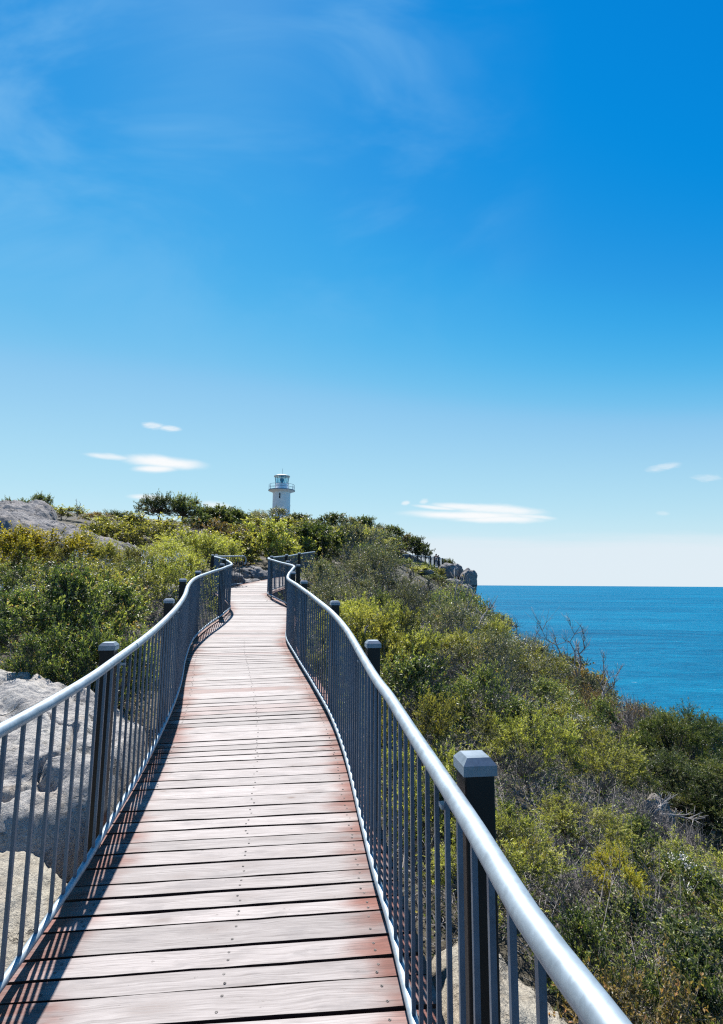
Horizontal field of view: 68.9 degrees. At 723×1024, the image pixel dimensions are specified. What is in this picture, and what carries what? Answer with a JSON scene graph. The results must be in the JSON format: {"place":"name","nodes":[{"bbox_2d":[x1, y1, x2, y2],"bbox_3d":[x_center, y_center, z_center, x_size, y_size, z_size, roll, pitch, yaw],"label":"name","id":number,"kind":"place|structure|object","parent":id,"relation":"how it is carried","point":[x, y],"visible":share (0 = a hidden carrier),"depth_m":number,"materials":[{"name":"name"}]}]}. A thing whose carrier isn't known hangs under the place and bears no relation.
{"place":"outdoors","nodes":[
{"label":"outdoors","id":0,"kind":"place"},
{"bbox_2d":[0,511,722,1023],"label":"terrain","id":1,"kind":"structure","parent":0,"point":[524,971],"depth_m":5.16,"materials":[{"name":"plant"}]},
{"bbox_2d":[0,526,47,577],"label":"yellow shrub","id":2,"kind":"object","parent":1,"relation":"on","point":[21,544],"visible":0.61,"depth_m":10.46,"materials":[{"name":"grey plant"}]},
{"bbox_2d":[0,499,57,520],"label":"granite ridge","id":3,"kind":"structure","parent":1,"relation":"on","point":[42,508],"depth_m":21.77,"materials":[{"name":"stone"}]},
{"bbox_2d":[0,546,59,600],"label":"green shrub","id":4,"kind":"object","parent":1,"relation":"on","point":[20,572],"visible":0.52,"depth_m":8.85,"materials":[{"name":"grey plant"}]},
{"bbox_2d":[0,851,66,970],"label":"granite slab","id":5,"kind":"structure","parent":1,"relation":"on","point":[15,908],"depth_m":2.70,"materials":[{"name":"stone"}]},
{"bbox_2d":[0,625,74,678],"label":"green shrub","id":6,"kind":"object","parent":1,"relation":"on","point":[30,647],"visible":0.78,"depth_m":5.36,"materials":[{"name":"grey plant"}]},
{"bbox_2d":[0,579,101,663],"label":"green shrub","id":7,"kind":"object","parent":1,"relation":"on","point":[13,602],"visible":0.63,"depth_m":6.40,"materials":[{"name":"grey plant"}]},
{"bbox_2d":[0,520,101,569],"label":"yellow shrub","id":8,"kind":"object","parent":1,"relation":"on","point":[69,545],"visible":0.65,"depth_m":11.19,"materials":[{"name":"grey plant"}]},
{"bbox_2d":[0,614,126,687],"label":"green shrub","id":9,"kind":"object","parent":1,"relation":"on","point":[71,654],"visible":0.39,"depth_m":5.68,"materials":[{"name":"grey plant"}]},
{"bbox_2d":[0,508,138,567],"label":"granite ridge","id":10,"kind":"structure","parent":1,"relation":"on","point":[23,517],"depth_m":18.69,"materials":[{"name":"stone"}]},
{"bbox_2d":[50,504,89,519],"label":"olive shrub","id":11,"kind":"object","parent":1,"relation":"on","point":[61,510],"visible":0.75,"depth_m":30.36,"materials":[{"name":"green plant"}]},
{"bbox_2d":[0,669,148,882],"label":"granite outcrop","id":12,"kind":"object","parent":1,"relation":"on","point":[19,693],"visible":0.38,"depth_m":3.71,"materials":[{"name":"stone"}]},
{"bbox_2d":[11,552,147,664],"bbox_3d":[-3.586,1.341,6.879,1.639,1.643,1.530,-7,-10,42],"label":"green shrub","id":13,"kind":"object","parent":1,"relation":"on","point":[70,582],"visible":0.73,"depth_m":6.66,"materials":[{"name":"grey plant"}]},
{"bbox_2d":[0,563,158,648],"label":"green shrub","id":14,"kind":"object","parent":1,"relation":"on","point":[134,612],"visible":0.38,"depth_m":7.22,"materials":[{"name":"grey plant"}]},
{"bbox_2d":[38,526,123,567],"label":"olive shrub","id":15,"kind":"object","parent":1,"relation":"on","point":[107,548],"visible":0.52,"depth_m":12.37,"materials":[{"name":"green plant"}]},
{"bbox_2d":[26,550,162,630],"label":"flowering shrub","id":16,"kind":"object","parent":1,"relation":"on","point":[110,570],"visible":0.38,"depth_m":8.73,"materials":[{"name":"green plant"}]},
{"bbox_2d":[36,614,160,717],"bbox_3d":[-2.829,1.759,5.774,1.380,1.289,1.000,3,-8,-19],"label":"green shrub","id":17,"kind":"object","parent":1,"relation":"on","point":[84,660],"visible":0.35,"depth_m":5.63,"materials":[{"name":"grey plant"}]},
{"bbox_2d":[79,518,132,538],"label":"olive shrub","id":18,"kind":"object","parent":1,"relation":"on","point":[103,529],"visible":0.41,"depth_m":22.12,"materials":[{"name":"green plant"}]},
{"bbox_2d":[77,629,155,719],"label":"green shrub","id":19,"kind":"object","parent":1,"relation":"on","point":[120,680],"visible":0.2,"depth_m":6.05,"materials":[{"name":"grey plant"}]},
{"bbox_2d":[98,545,163,575],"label":"olive shrub","id":20,"kind":"object","parent":1,"relation":"on","point":[134,553],"visible":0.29,"depth_m":13.55,"materials":[{"name":"green plant"}]},
{"bbox_2d":[108,518,171,547],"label":"olive shrub","id":21,"kind":"object","parent":1,"relation":"on","point":[133,537],"visible":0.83,"depth_m":22.09,"materials":[{"name":"green plant"}]},
{"bbox_2d":[115,549,167,592],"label":"green shrub","id":22,"kind":"object","parent":1,"relation":"on","point":[127,564],"visible":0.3,"depth_m":12.68,"materials":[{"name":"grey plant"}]},
{"bbox_2d":[114,510,192,540],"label":"olive shrub","id":23,"kind":"object","parent":1,"relation":"on","point":[169,523],"visible":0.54,"depth_m":27.87,"materials":[{"name":"green plant"}]},
{"bbox_2d":[116,537,202,565],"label":"olive shrub","id":24,"kind":"object","parent":1,"relation":"on","point":[166,547],"visible":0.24,"depth_m":16.70,"materials":[{"name":"green plant"}]},
{"bbox_2d":[133,489,189,520],"bbox_3d":[-14.718,0.044,38.413,3.831,3.280,3.476,-4,-9,30],"label":"umbrella tree","id":25,"kind":"object","parent":1,"relation":"on","point":[155,504],"visible":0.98,"depth_m":38.04,"materials":[{"name":"green plant"}]},
{"bbox_2d":[132,550,217,617],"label":"flowering shrub","id":26,"kind":"object","parent":1,"relation":"on","point":[168,579],"visible":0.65,"depth_m":11.08,"materials":[{"name":"green plant"}]},
{"bbox_2d":[151,542,218,583],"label":"olive shrub","id":27,"kind":"object","parent":1,"relation":"on","point":[191,559],"visible":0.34,"depth_m":14.72,"materials":[{"name":"green plant"}]},
{"bbox_2d":[163,491,207,524],"bbox_3d":[-12.962,0.173,39.438,3.107,3.509,3.762,-4,-9,28],"label":"umbrella tree","id":28,"kind":"object","parent":1,"relation":"on","point":[193,503],"visible":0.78,"depth_m":39.10,"materials":[{"name":"green plant"}]},
{"bbox_2d":[147,532,254,569],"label":"olive shrub","id":29,"kind":"object","parent":1,"relation":"on","point":[166,538],"visible":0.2,"depth_m":20.91,"materials":[{"name":"green plant"}]},
{"bbox_2d":[167,528,245,568],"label":"olive shrub","id":30,"kind":"object","parent":1,"relation":"on","point":[208,545],"visible":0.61,"depth_m":18.44,"materials":[{"name":"green plant"}]},
{"bbox_2d":[184,514,247,544],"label":"rusty shrub","id":31,"kind":"object","parent":1,"relation":"on","point":[221,528],"visible":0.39,"depth_m":26.02,"materials":[{"name":"green plant"}]},
{"bbox_2d":[0,575,444,1023],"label":"boardwalk","id":32,"kind":"structure","parent":1,"relation":"on","point":[226,877],"depth_m":2.73,"materials":[{"name":"wood"}]},
{"bbox_2d":[0,554,246,992],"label":"hillside railing","id":33,"kind":"object","parent":32,"relation":"attached to","point":[184,623],"visible":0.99,"depth_m":3.17,"materials":[{"name":"metal"}]},
{"bbox_2d":[267,551,631,1023],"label":"seaward railing","id":34,"kind":"object","parent":32,"relation":"attached to","point":[486,874],"visible":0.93,"depth_m":1.65,"materials":[{"name":"grey metal"}]},
{"bbox_2d":[183,527,264,565],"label":"olive shrub","id":35,"kind":"object","parent":1,"relation":"on","point":[251,549],"visible":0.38,"depth_m":23.39,"materials":[{"name":"green plant"}]},
{"bbox_2d":[233,565,263,579],"bbox_3d":[-4.755,2.764,22.070,1.291,1.064,1.669,-5,-9,32],"label":"granite boulder","id":36,"kind":"object","parent":1,"relation":"on","point":[251,572],"visible":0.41,"depth_m":21.60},
{"bbox_2d":[224,516,321,563],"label":"olive shrub","id":37,"kind":"object","parent":1,"relation":"on","point":[271,540],"visible":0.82,"depth_m":24.43,"materials":[{"name":"green plant"}]},
{"bbox_2d":[240,512,310,533],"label":"olive shrub","id":38,"kind":"object","parent":1,"relation":"on","point":[289,520],"visible":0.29,"depth_m":37.21,"materials":[{"name":"green plant"}]},
{"bbox_2d":[268,469,294,516],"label":"lighthouse","id":39,"kind":"object","parent":1,"relation":"on","point":[281,491],"visible":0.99,"depth_m":94.99,"materials":[{"name":"paint"}]},
{"bbox_2d":[281,517,350,568],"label":"evergreen shrub","id":40,"kind":"object","parent":1,"relation":"on","point":[338,538],"visible":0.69,"depth_m":26.93,"materials":[{"name":"green plant"}]},
{"bbox_2d":[295,553,351,603],"bbox_3d":[-1.298,2.357,17.025,2.510,2.225,1.716,-3,-8,21],"label":"stunted gum","id":41,"kind":"object","parent":1,"relation":"on","point":[318,574],"visible":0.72,"depth_m":16.89,"materials":[{"name":"green plant"}]},
{"bbox_2d":[308,579,355,617],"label":"stunted gum","id":42,"kind":"object","parent":1,"relation":"on","point":[323,596],"visible":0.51,"depth_m":13.15,"materials":[{"name":"green plant"}]},
{"bbox_2d":[313,511,356,527],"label":"evergreen shrub","id":43,"kind":"object","parent":1,"relation":"on","point":[330,519],"visible":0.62,"depth_m":73.71,"materials":[{"name":"green plant"}]},
{"bbox_2d":[324,555,392,599],"bbox_3d":[-0.203,2.742,20.838,3.036,2.309,2.075,2,-8,-9],"label":"stunted gum","id":44,"kind":"object","parent":1,"relation":"on","point":[355,565],"visible":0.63,"depth_m":20.73,"materials":[{"name":"green plant"}]},
{"bbox_2d":[329,515,388,573],"bbox_3d":[-0.364,2.079,29.257,3.959,3.688,2.260,7,-11,-42],"label":"stunted gum","id":45,"kind":"object","parent":1,"relation":"on","point":[356,532],"visible":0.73,"depth_m":29.00,"materials":[{"name":"green plant"}]},
{"bbox_2d":[0,527,722,1023],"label":"undergrowth","id":46,"kind":"object","parent":1,"relation":"on","point":[578,816],"visible":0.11,"depth_m":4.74,"materials":[{"name":"plant"}]},
{"bbox_2d":[348,574,382,604],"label":"stunted gum","id":47,"kind":"object","parent":1,"relation":"on","point":[362,585],"visible":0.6,"depth_m":18.02,"materials":[{"name":"green plant"}]},
{"bbox_2d":[334,539,399,579],"bbox_3d":[0.311,2.690,25.328,3.291,2.928,2.547,-1,-8,7],"label":"stunted gum","id":48,"kind":"object","parent":1,"relation":"on","point":[353,554],"visible":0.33,"depth_m":25.56,"materials":[{"name":"green plant"}]},
{"bbox_2d":[308,597,438,686],"bbox_3d":[-0.078,2.178,7.698,1.840,1.832,2.225,4,-8,-22],"label":"olive shrub","id":49,"kind":"object","parent":1,"relation":"on","point":[379,632],"visible":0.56,"depth_m":7.62,"materials":[{"name":"green plant"}]},
{"bbox_2d":[334,589,418,652],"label":"olive shrub","id":50,"kind":"object","parent":1,"relation":"on","point":[347,608],"visible":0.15,"depth_m":10.16,"materials":[{"name":"green plant"}]},
{"bbox_2d":[350,585,407,636],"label":"green shrub","id":51,"kind":"object","parent":1,"relation":"on","point":[379,596],"visible":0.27,"depth_m":13.58,"materials":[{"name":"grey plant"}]},
{"bbox_2d":[341,539,422,598],"bbox_3d":[0.847,2.783,23.751,3.668,3.349,2.839,-7,-10,41],"label":"stunted gum","id":52,"kind":"object","parent":1,"relation":"on","point":[378,557],"visible":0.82,"depth_m":23.17,"materials":[{"name":"green plant"}]},
{"bbox_2d":[358,570,418,601],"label":"stunted gum","id":53,"kind":"object","parent":1,"relation":"on","point":[392,584],"visible":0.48,"depth_m":22.54,"materials":[{"name":"green plant"}]},
{"bbox_2d":[327,643,469,748],"bbox_3d":[0.364,2.228,6.276,1.656,1.302,1.775,2,-8,-9],"label":"green shrub","id":54,"kind":"object","parent":1,"relation":"on","point":[414,671],"visible":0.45,"depth_m":6.32,"materials":[{"name":"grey plant"}]},
{"bbox_2d":[365,622,451,700],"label":"olive shrub","id":55,"kind":"object","parent":1,"relation":"on","point":[435,644],"visible":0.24,"depth_m":8.39,"materials":[{"name":"green plant"}]},
{"bbox_2d":[378,576,443,626],"bbox_3d":[1.497,2.994,16.037,1.735,2.250,2.241,4,-9,-27],"label":"stunted gum","id":56,"kind":"object","parent":1,"relation":"on","point":[404,595],"visible":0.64,"depth_m":15.80,"materials":[{"name":"green plant"}]},
{"bbox_2d":[381,762,455,860],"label":"green shrub","id":57,"kind":"object","parent":1,"relation":"on","point":[441,815],"visible":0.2,"depth_m":3.88,"materials":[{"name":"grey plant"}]},
{"bbox_2d":[391,641,467,708],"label":"bare shrub","id":58,"kind":"object","parent":1,"relation":"on","point":[447,675],"visible":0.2,"depth_m":8.14,"materials":[{"name":"plant"}]},
{"bbox_2d":[381,735,495,830],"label":"olive shrub","id":59,"kind":"object","parent":1,"relation":"on","point":[447,766],"visible":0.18,"depth_m":4.55,"materials":[{"name":"green plant"}]},
{"bbox_2d":[381,680,500,781],"bbox_3d":[0.648,2.304,5.308,1.508,1.136,1.105,-1,-8,8],"label":"olive shrub","id":60,"kind":"object","parent":1,"relation":"on","point":[431,714],"visible":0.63,"depth_m":5.18,"materials":[{"name":"green plant"}]},
{"bbox_2d":[409,593,491,660],"bbox_3d":[2.238,3.181,14.017,2.007,2.032,2.593,3,-8,-21],"label":"stunted gum","id":61,"kind":"object","parent":1,"relation":"on","point":[451,610],"visible":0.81,"depth_m":13.98,"materials":[{"name":"green plant"}]},
{"bbox_2d":[432,570,475,657],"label":"shrub","id":62,"kind":"object","parent":1,"relation":"on","point":[467,593],"visible":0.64,"depth_m":14.91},
{"bbox_2d":[408,627,502,676],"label":"olive shrub","id":63,"kind":"object","parent":1,"relation":"on","point":[454,638],"visible":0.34,"depth_m":11.88,"materials":[{"name":"green plant"}]},
{"bbox_2d":[422,575,497,633],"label":"green shrub","id":64,"kind":"object","parent":1,"relation":"on","point":[463,597],"visible":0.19,"depth_m":19.64,"materials":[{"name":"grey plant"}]},
{"bbox_2d":[426,595,516,640],"bbox_3d":[3.490,3.843,17.724,3.132,2.248,2.141,8,-11,-44],"label":"stunted gum","id":65,"kind":"object","parent":1,"relation":"on","point":[479,613],"visible":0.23,"depth_m":17.77,"materials":[{"name":"green plant"}]},
{"bbox_2d":[456,613,515,668],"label":"olive shrub","id":66,"kind":"object","parent":1,"relation":"on","point":[500,626],"visible":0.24,"depth_m":15.60,"materials":[{"name":"green plant"}]},
{"bbox_2d":[437,652,539,743],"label":"green shrub","id":67,"kind":"object","parent":1,"relation":"on","point":[481,676],"visible":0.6,"depth_m":7.57,"materials":[{"name":"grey plant"}]},
{"bbox_2d":[438,621,544,700],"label":"shrub","id":68,"kind":"object","parent":1,"relation":"on","point":[499,649],"visible":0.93,"depth_m":10.48,"materials":[{"name":"green plant"}]},
{"bbox_2d":[415,799,575,926],"bbox_3d":[0.892,2.267,3.373,1.183,0.818,0.792,6,-9,-34],"label":"olive shrub","id":69,"kind":"object","parent":1,"relation":"on","point":[500,823],"visible":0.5,"depth_m":3.34,"materials":[{"name":"green plant"}]},
{"bbox_2d":[432,941,566,1023],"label":"granite slab","id":70,"kind":"structure","parent":1,"relation":"on","point":[527,1005],"depth_m":2.39,"materials":[{"name":"stone"}]},
{"bbox_2d":[452,681,547,718],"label":"bare shrub","id":71,"kind":"object","parent":1,"relation":"on","point":[519,693],"visible":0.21,"depth_m":9.15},
{"bbox_2d":[446,690,576,764],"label":"green shrub","id":72,"kind":"object","parent":1,"relation":"on","point":[529,708],"visible":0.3,"depth_m":7.16,"materials":[{"name":"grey plant"}]},
{"bbox_2d":[495,789,539,865],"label":"green shrub","id":73,"kind":"object","parent":1,"relation":"on","point":[510,810],"visible":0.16,"depth_m":4.29,"materials":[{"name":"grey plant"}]},
{"bbox_2d":[472,633,574,698],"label":"flowering shrub","id":74,"kind":"object","parent":1,"relation":"on","point":[524,666],"visible":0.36,"depth_m":12.82,"materials":[{"name":"plant"}]},
{"bbox_2d":[458,691,591,792],"bbox_3d":[1.821,2.680,5.954,1.470,1.294,0.984,2,-8,-11],"label":"olive shrub","id":75,"kind":"object","parent":1,"relation":"on","point":[514,731],"visible":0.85,"depth_m":5.88,"materials":[{"name":"green plant"}]},
{"bbox_2d":[503,649,583,700],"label":"bush","id":76,"kind":"object","parent":1,"relation":"on","point":[570,668],"visible":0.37,"depth_m":13.85,"materials":[{"name":"green plant"}]},
{"bbox_2d":[507,671,594,728],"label":"green shrub","id":77,"kind":"object","parent":1,"relation":"on","point":[542,685],"visible":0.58,"depth_m":11.26,"materials":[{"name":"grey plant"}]},
{"bbox_2d":[526,610,591,685],"bbox_3d":[6.302,4.146,16.358,1.534,2.510,2.561,-6,-10,40],"label":"dead tree","id":78,"kind":"object","parent":1,"relation":"on","point":[578,653],"visible":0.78,"depth_m":16.35,"materials":[{"name":"plant"}]},
{"bbox_2d":[536,690,598,748],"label":"flowering shrub","id":79,"kind":"object","parent":1,"relation":"on","point":[562,708],"visible":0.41,"depth_m":9.05,"materials":[{"name":"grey plant"}]},
{"bbox_2d":[505,784,645,856],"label":"olive shrub","id":80,"kind":"object","parent":1,"relation":"on","point":[600,819],"visible":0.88,"depth_m":4.56,"materials":[{"name":"green plant"}]},
{"bbox_2d":[527,851,625,921],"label":"bare shrub","id":81,"kind":"object","parent":1,"relation":"on","point":[584,877],"visible":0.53,"depth_m":3.56,"materials":[{"name":"plant"}]},
{"bbox_2d":[558,681,623,727],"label":"rusty shrub","id":82,"kind":"object","parent":1,"relation":"on","point":[584,695],"visible":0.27,"depth_m":14.47,"materials":[{"name":"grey plant"}]},
{"bbox_2d":[567,667,620,704],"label":"stunted gum","id":83,"kind":"object","parent":1,"relation":"on","point":[591,682],"visible":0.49,"depth_m":15.94,"materials":[{"name":"green plant"}]},
{"bbox_2d":[554,713,634,786],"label":"flowering shrub","id":84,"kind":"object","parent":1,"relation":"on","point":[593,733],"visible":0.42,"depth_m":8.15,"materials":[{"name":"green plant"}]},
{"bbox_2d":[524,894,676,1018],"bbox_3d":[1.226,2.362,2.693,0.675,0.677,0.630,7,-10,-41],"label":"green shrub","id":85,"kind":"object","parent":1,"relation":"on","point":[580,928],"visible":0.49,"depth_m":2.71,"materials":[{"name":"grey plant"}]},
{"bbox_2d":[560,688,641,755],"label":"green shrub","id":86,"kind":"object","parent":1,"relation":"on","point":[599,712],"visible":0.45,"depth_m":9.76,"materials":[{"name":"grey plant"}]},
{"bbox_2d":[548,726,659,805],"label":"olive shrub","id":87,"kind":"object","parent":1,"relation":"on","point":[598,762],"visible":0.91,"depth_m":6.70,"materials":[{"name":"green plant"}]},
{"bbox_2d":[579,837,655,902],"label":"yellow shrub","id":88,"kind":"object","parent":1,"relation":"on","point":[636,881],"visible":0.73,"depth_m":3.91,"materials":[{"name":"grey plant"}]},
{"bbox_2d":[595,691,664,748],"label":"rusty shrub","id":89,"kind":"object","parent":1,"relation":"on","point":[641,712],"visible":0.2,"depth_m":12.93,"materials":[{"name":"green plant"}]},
{"bbox_2d":[548,929,722,1023],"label":"rusty shrub","id":90,"kind":"object","parent":1,"relation":"on","point":[631,1013],"visible":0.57,"depth_m":2.32,"materials":[{"name":"green plant"}]},
{"bbox_2d":[587,696,684,767],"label":"bare shrub","id":91,"kind":"object","parent":1,"relation":"on","point":[632,718],"visible":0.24,"depth_m":11.66,"materials":[{"name":"plant"}]},
{"bbox_2d":[586,784,691,847],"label":"bare shrub","id":92,"kind":"object","parent":1,"relation":"on","point":[643,810],"visible":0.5,"depth_m":5.95,"materials":[{"name":"plant"}]},
{"bbox_2d":[594,806,687,894],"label":"green shrub","id":93,"kind":"object","parent":1,"relation":"on","point":[643,825],"visible":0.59,"depth_m":4.79,"materials":[{"name":"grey plant"}]},
{"bbox_2d":[576,867,722,1023],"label":"green shrub","id":94,"kind":"object","parent":1,"relation":"on","point":[671,925],"visible":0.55,"depth_m":3.08,"materials":[{"name":"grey plant"}]},
{"bbox_2d":[634,793,678,837],"bbox_3d":[3.729,4.025,6.715,0.611,0.764,0.416,5,-9,-28],"label":"granite boulder","id":95,"kind":"object","parent":1,"relation":"on","point":[663,807],"visible":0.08,"depth_m":6.63,"materials":[{"name":"stone"}]},
{"bbox_2d":[616,743,722,851],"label":"shrub","id":96,"kind":"object","parent":1,"relation":"on","point":[711,804],"visible":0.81,"depth_m":7.54,"materials":[{"name":"green plant"}]},
{"bbox_2d":[617,697,722,805],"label":"dark tree","id":97,"kind":"object","parent":1,"relation":"on","point":[687,735],"visible":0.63,"depth_m":9.96,"materials":[{"name":"green plant"}]},
{"bbox_2d":[633,938,722,1023],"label":"green shrub","id":98,"kind":"object","parent":1,"relation":"on","point":[712,999],"visible":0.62,"depth_m":2.46,"materials":[{"name":"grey plant"}]},
{"bbox_2d":[650,792,708,851],"bbox_3d":[3.622,3.604,6.027,0.584,0.448,1.296,-5,-9,33],"label":"dead tree","id":99,"kind":"object","parent":1,"relation":"on","point":[675,814],"visible":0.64,"depth_m":6.31,"materials":[{"name":"wood"}]},
{"bbox_2d":[641,812,722,870],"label":"bare shrub","id":100,"kind":"object","parent":1,"relation":"on","point":[691,839],"visible":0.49,"depth_m":5.57,"materials":[{"name":"plant"}]},
{"bbox_2d":[642,823,722,911],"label":"olive shrub","id":101,"kind":"object","parent":1,"relation":"on","point":[697,855],"visible":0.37,"depth_m":4.83,"materials":[{"name":"green plant"}]},
{"bbox_2d":[657,840,722,951],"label":"flowering shrub","id":102,"kind":"object","parent":1,"relation":"on","point":[682,865],"visible":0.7,"depth_m":3.99,"materials":[{"name":"green plant"}]},
{"bbox_2d":[691,864,722,981],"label":"olive shrub","id":103,"kind":"object","parent":1,"relation":"on","point":[719,906],"visible":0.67,"depth_m":3.58,"materials":[{"name":"green plant"}]},
{"bbox_2d":[0,0,722,586],"label":"sky","id":104,"kind":"structure","parent":0,"point":[451,271],"materials":[{"name":"blue"}]},
{"bbox_2d":[475,585,722,755],"bbox_3d":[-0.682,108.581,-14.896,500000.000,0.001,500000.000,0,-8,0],"label":"sea","id":105,"kind":"structure","parent":0,"point":[663,646],"depth_m":1288.09,"materials":[{"name":"liquid"}]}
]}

